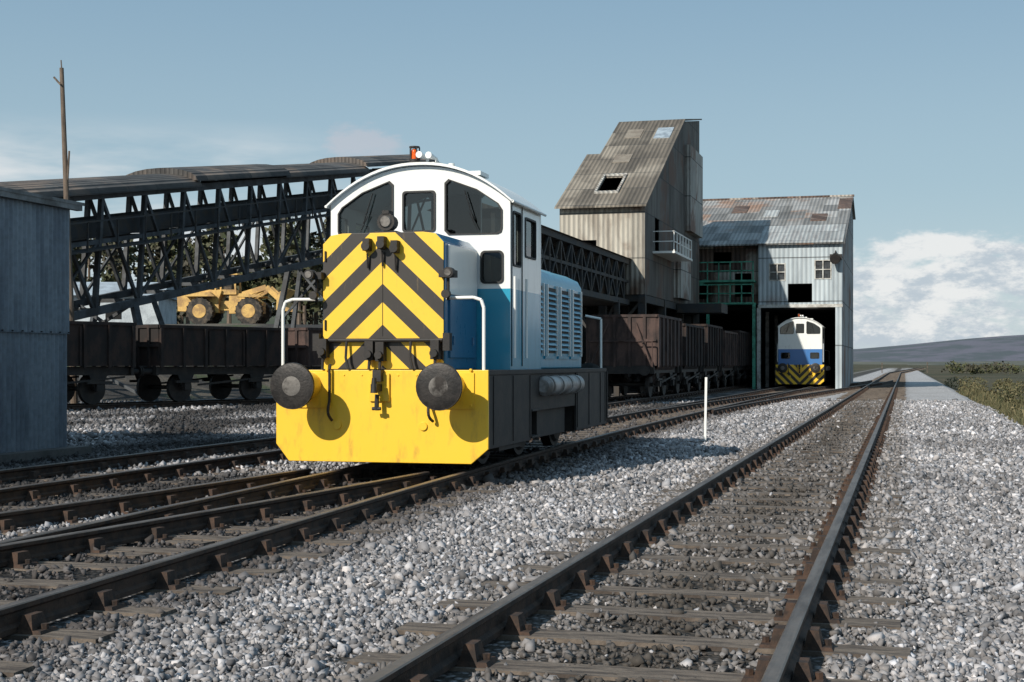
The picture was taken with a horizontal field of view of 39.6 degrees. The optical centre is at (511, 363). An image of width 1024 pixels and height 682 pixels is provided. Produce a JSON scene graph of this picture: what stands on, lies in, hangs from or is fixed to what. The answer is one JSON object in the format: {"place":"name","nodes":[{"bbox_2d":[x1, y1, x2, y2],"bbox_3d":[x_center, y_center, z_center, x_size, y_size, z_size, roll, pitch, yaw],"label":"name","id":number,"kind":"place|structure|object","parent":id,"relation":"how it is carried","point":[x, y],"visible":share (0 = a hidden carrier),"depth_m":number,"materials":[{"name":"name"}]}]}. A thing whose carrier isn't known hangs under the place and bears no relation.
{"place":"outdoors","nodes":[
{"label":"outdoors","id":0,"kind":"place"},
{"bbox_2d":[67,324,322,402],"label":"stockpile bank","id":1,"kind":"structure","parent":0,"point":[114,392],"depth_m":58.51,"materials":[{"name":"grey gravel"}]},
{"bbox_2d":[73,282,176,323],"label":"pale storage shed","id":2,"kind":"structure","parent":1,"relation":"on","point":[168,309],"depth_m":110.09,"materials":[{"name":"white metal"}]},
{"bbox_2d":[105,311,120,318],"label":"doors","id":3,"kind":"structure","parent":2,"relation":"in","point":[107,315],"depth_m":109.30,"materials":[{"name":"grey metal"}]},
{"bbox_2d":[72,212,326,324],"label":"woodland","id":4,"kind":"object","parent":1,"relation":"on","point":[308,308],"visible":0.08,"depth_m":137.19,"materials":[{"name":"green plant"}]},
{"bbox_2d":[177,273,303,323],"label":"wheel loader","id":5,"kind":"object","parent":1,"relation":"on","point":[250,306],"visible":0.87,"depth_m":99.81,"materials":[{"name":"yellow paint"}]},
{"bbox_2d":[180,311,322,324],"bbox_3d":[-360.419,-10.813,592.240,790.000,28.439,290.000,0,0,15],"label":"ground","id":6,"kind":"structure","parent":0,"point":[235,320],"depth_m":497.65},
{"bbox_2d":[0,364,1023,681],"bbox_3d":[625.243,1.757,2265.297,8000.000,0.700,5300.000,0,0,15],"label":"ground","id":7,"kind":"structure","parent":0,"point":[926,382],"depth_m":9.52,"materials":[{"name":"grey gravel"}]},
{"bbox_2d":[0,187,91,463],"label":"corrugated shed","id":8,"kind":"structure","parent":7,"relation":"on","point":[34,279],"depth_m":21.14,"materials":[{"name":"blue metal"}]},
{"bbox_2d":[53,60,77,402],"bbox_3d":[-14.091,-3.991,44.935,0.819,11.206,0.238,0,0,9],"label":"telegraph pole","id":9,"kind":"object","parent":7,"relation":"on","point":[66,164],"visible":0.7,"depth_m":44.91,"materials":[{"name":"brown wood"}]},
{"bbox_2d":[67,398,275,410],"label":"railway track","id":10,"kind":"structure","parent":7,"relation":"on","point":[120,405],"depth_m":45.11,"materials":[{"name":"metal"}]},
{"bbox_2d":[67,321,142,404],"bbox_3d":[-14.047,0.004,41.674,2.620,2.465,6.320,0,0,37],"label":"mineral wagon","id":11,"kind":"object","parent":10,"relation":"on","point":[98,353],"visible":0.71,"depth_m":42.24,"materials":[{"name":"metal"}]},
{"bbox_2d":[107,325,287,401],"bbox_3d":[-10.241,0.025,46.758,2.620,2.425,6.320,0,0,37],"label":"mineral wagon","id":12,"kind":"object","parent":10,"relation":"on","point":[181,355],"visible":0.79,"depth_m":45.74,"materials":[{"name":"metal"}]},
{"bbox_2d":[288,327,322,369],"bbox_3d":[-6.435,0.004,51.840,2.620,2.465,6.320,0,0,37],"label":"mineral wagon","id":13,"kind":"object","parent":10,"relation":"on","point":[300,347],"visible":0.07,"depth_m":49.12,"materials":[{"name":"paint"}]},
{"bbox_2d":[0,154,438,402],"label":"inclined conveyor","id":14,"kind":"object","parent":7,"relation":"on","point":[97,229],"visible":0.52,"depth_m":58.44,"materials":[{"name":"black metal"}]},
{"bbox_2d":[0,468,471,585],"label":"railway track","id":15,"kind":"structure","parent":7,"relation":"on","point":[16,555],"depth_m":12.42,"materials":[{"name":"metal"}]},
{"bbox_2d":[0,382,773,510],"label":"railway track","id":16,"kind":"structure","parent":7,"relation":"on","point":[117,480],"depth_m":18.04,"materials":[{"name":"metal"}]},
{"bbox_2d":[586,314,681,397],"bbox_3d":[4.608,-0.240,52.776,2.620,2.955,6.320,0,0,15],"label":"mineral wagon","id":17,"kind":"object","parent":16,"relation":"on","point":[648,347],"visible":0.84,"depth_m":50.27,"materials":[{"name":"paint"}]},
{"bbox_2d":[628,323,704,393],"bbox_3d":[6.311,-0.166,58.946,2.620,2.805,6.320,0,0,15],"label":"mineral wagon","id":18,"kind":"object","parent":16,"relation":"on","point":[693,348],"visible":0.4,"depth_m":57.71,"materials":[{"name":"metal"}]},
{"bbox_2d":[666,324,722,390],"bbox_3d":[8.013,-0.240,65.115,2.620,2.955,6.320,0,0,15],"label":"mineral wagon","id":19,"kind":"object","parent":16,"relation":"on","point":[713,348],"visible":0.3,"depth_m":64.56,"materials":[{"name":"metal"}]},
{"bbox_2d":[690,331,737,387],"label":"mineral wagon","id":20,"kind":"object","parent":16,"relation":"on","point":[730,351],"visible":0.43,"depth_m":70.87,"materials":[{"name":"paint"}]},
{"bbox_2d":[702,330,750,385],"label":"mineral wagon","id":21,"kind":"object","parent":16,"relation":"on","point":[744,350],"visible":0.35,"depth_m":77.06,"materials":[{"name":"metal"}]},
{"bbox_2d":[719,336,761,384],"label":"mineral wagon","id":22,"kind":"object","parent":16,"relation":"on","point":[749,371],"visible":0.17,"depth_m":82.71,"materials":[{"name":"metal"}]},
{"bbox_2d":[0,382,834,676],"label":"railway track","id":23,"kind":"structure","parent":7,"relation":"on","point":[25,618],"depth_m":11.06,"materials":[{"name":"metal"}]},
{"bbox_2d":[270,146,607,463],"bbox_3d":[-0.602,-0.728,19.793,2.854,3.930,8.322,0,0,15],"label":"shunting locomotive","id":24,"kind":"object","parent":23,"relation":"on","point":[452,321],"visible":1,"depth_m":16.53,"materials":[{"name":"yellow paint"}]},
{"bbox_2d":[324,244,476,357],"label":"nose side doors","id":25,"kind":"structure","parent":24,"relation":"in","point":[462,314],"depth_m":16.80,"materials":[{"name":"blue paint"}]},
{"bbox_2d":[340,181,533,281],"bbox_3d":[-0.949,-1.625,18.456,2.296,1.264,1.582,0,0,15],"label":"window glass","id":26,"kind":"structure","parent":24,"relation":"in","point":[419,207],"depth_m":17.66,"materials":[{"name":"grey glass"}]},
{"bbox_2d":[775,313,830,385],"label":"shunting locomotive","id":27,"kind":"object","parent":23,"relation":"on","point":[801,350],"visible":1,"depth_m":76.90,"materials":[{"name":"paint"}]},
{"bbox_2d":[780,322,819,357],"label":"window glass","id":28,"kind":"structure","parent":27,"relation":"in","point":[799,327],"depth_m":77.00,"materials":[{"name":"black glass"}]},
{"bbox_2d":[0,398,1023,681],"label":"ballast stones","id":29,"kind":"object","parent":7,"relation":"on","point":[562,504],"visible":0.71,"depth_m":10.19,"materials":[{"name":"gravel"}]},
{"bbox_2d":[541,225,629,396],"bbox_3d":[1.360,-1.743,51.909,2.200,6.300,21.200,0,0,15],"label":"conveyor gallery","id":30,"kind":"object","parent":7,"relation":"on","point":[568,256],"visible":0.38,"depth_m":54.60,"materials":[{"name":"grey metal"}]},
{"bbox_2d":[347,368,925,681],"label":"railway track","id":31,"kind":"structure","parent":7,"relation":"on","point":[803,618],"depth_m":8.42,"materials":[{"name":"wood"}]},
{"bbox_2d":[678,377,714,442],"bbox_3d":[3.225,0.827,25.045,0.750,1.160,0.100,0,0,15],"label":"marker stake","id":32,"kind":"object","parent":7,"relation":"on","point":[705,417],"visible":0.64,"depth_m":24.98,"materials":[{"name":"white paint"}]},
{"bbox_2d":[699,261,756,388],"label":"green gantry","id":33,"kind":"object","parent":7,"relation":"on","point":[707,282],"visible":0.48,"depth_m":77.49,"materials":[{"name":"green metal"}]},
{"bbox_2d":[691,245,834,383],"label":"dark interior","id":34,"kind":"object","parent":7,"relation":"on","point":[737,317],"visible":0.12,"depth_m":94.30,"materials":[{"name":"black"}]},
{"bbox_2d":[699,246,757,303],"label":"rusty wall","id":35,"kind":"structure","parent":34,"relation":"on","point":[741,253],"depth_m":79.26,"materials":[{"name":"green metal"}]},
{"bbox_2d":[699,196,855,245],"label":"roof","id":36,"kind":"structure","parent":35,"relation":"on","point":[723,225],"depth_m":84.83,"materials":[{"name":"grey metal"}]},
{"bbox_2d":[703,194,853,243],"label":"roof patches","id":37,"kind":"object","parent":36,"relation":"on","point":[803,234],"visible":0.94,"depth_m":80.48,"materials":[{"name":"grey metal"}]},
{"bbox_2d":[655,380,894,415],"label":"railway track","id":38,"kind":"structure","parent":7,"relation":"on","point":[825,391],"depth_m":51.44,"materials":[{"name":"metal"}]},
{"bbox_2d":[758,243,841,388],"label":"front wall","id":39,"kind":"structure","parent":7,"relation":"on","point":[798,259],"depth_m":77.54,"materials":[{"name":"white metal"}]},
{"bbox_2d":[830,250,841,263],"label":"flood light","id":40,"kind":"object","parent":39,"relation":"attached to","point":[835,258],"visible":1,"depth_m":76.47,"materials":[{"name":"grey metal"}]},
{"bbox_2d":[757,260,842,388],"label":"window frames and trim","id":41,"kind":"structure","parent":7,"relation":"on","point":[776,337],"depth_m":78.16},
{"bbox_2d":[770,261,829,279],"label":"window panes","id":42,"kind":"object","parent":41,"relation":"in","point":[773,268],"visible":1,"depth_m":77.90,"materials":[{"name":"grey glass"}]},
{"bbox_2d":[842,208,852,387],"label":"side wall","id":43,"kind":"structure","parent":7,"relation":"on","point":[847,313],"depth_m":84.06,"materials":[{"name":"grey metal"}]},
{"bbox_2d":[941,360,1023,374],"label":"field hedge","id":44,"kind":"object","parent":7,"relation":"on","point":[955,367],"visible":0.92,"depth_m":279.43,"materials":[{"name":"green plant"}]},
{"bbox_2d":[944,376,1023,416],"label":"verge scrub","id":45,"kind":"object","parent":7,"relation":"on","point":[1009,385],"visible":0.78,"depth_m":79.52,"materials":[{"name":"green plant"}]},
{"bbox_2d":[0,0,1023,348],"label":"sky","id":46,"kind":"structure","parent":0,"point":[913,110],"materials":[{"name":"blue"}]},
{"bbox_2d":[554,119,727,393],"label":"coal screening tower","id":47,"kind":"structure","parent":0,"point":[633,191],"depth_m":66.85,"materials":[{"name":"grey metal"}]},
{"bbox_2d":[853,335,1023,361],"bbox_3d":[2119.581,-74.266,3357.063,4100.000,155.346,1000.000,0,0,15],"label":"distant hill","id":48,"kind":"structure","parent":0,"point":[1004,348],"depth_m":3483.85,"materials":[{"name":"grey"}]},
{"bbox_2d":[853,361,1023,364],"bbox_3d":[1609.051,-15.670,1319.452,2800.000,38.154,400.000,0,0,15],"label":"field","id":49,"kind":"structure","parent":0,"point":[967,362],"depth_m":1631.62,"materials":[{"name":"green plant"}]},
{"bbox_2d":[956,387,1023,426],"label":"verge grass","id":50,"kind":"structure","parent":0,"point":[979,397],"depth_m":55.40,"materials":[{"name":"green plant"}]}
]}

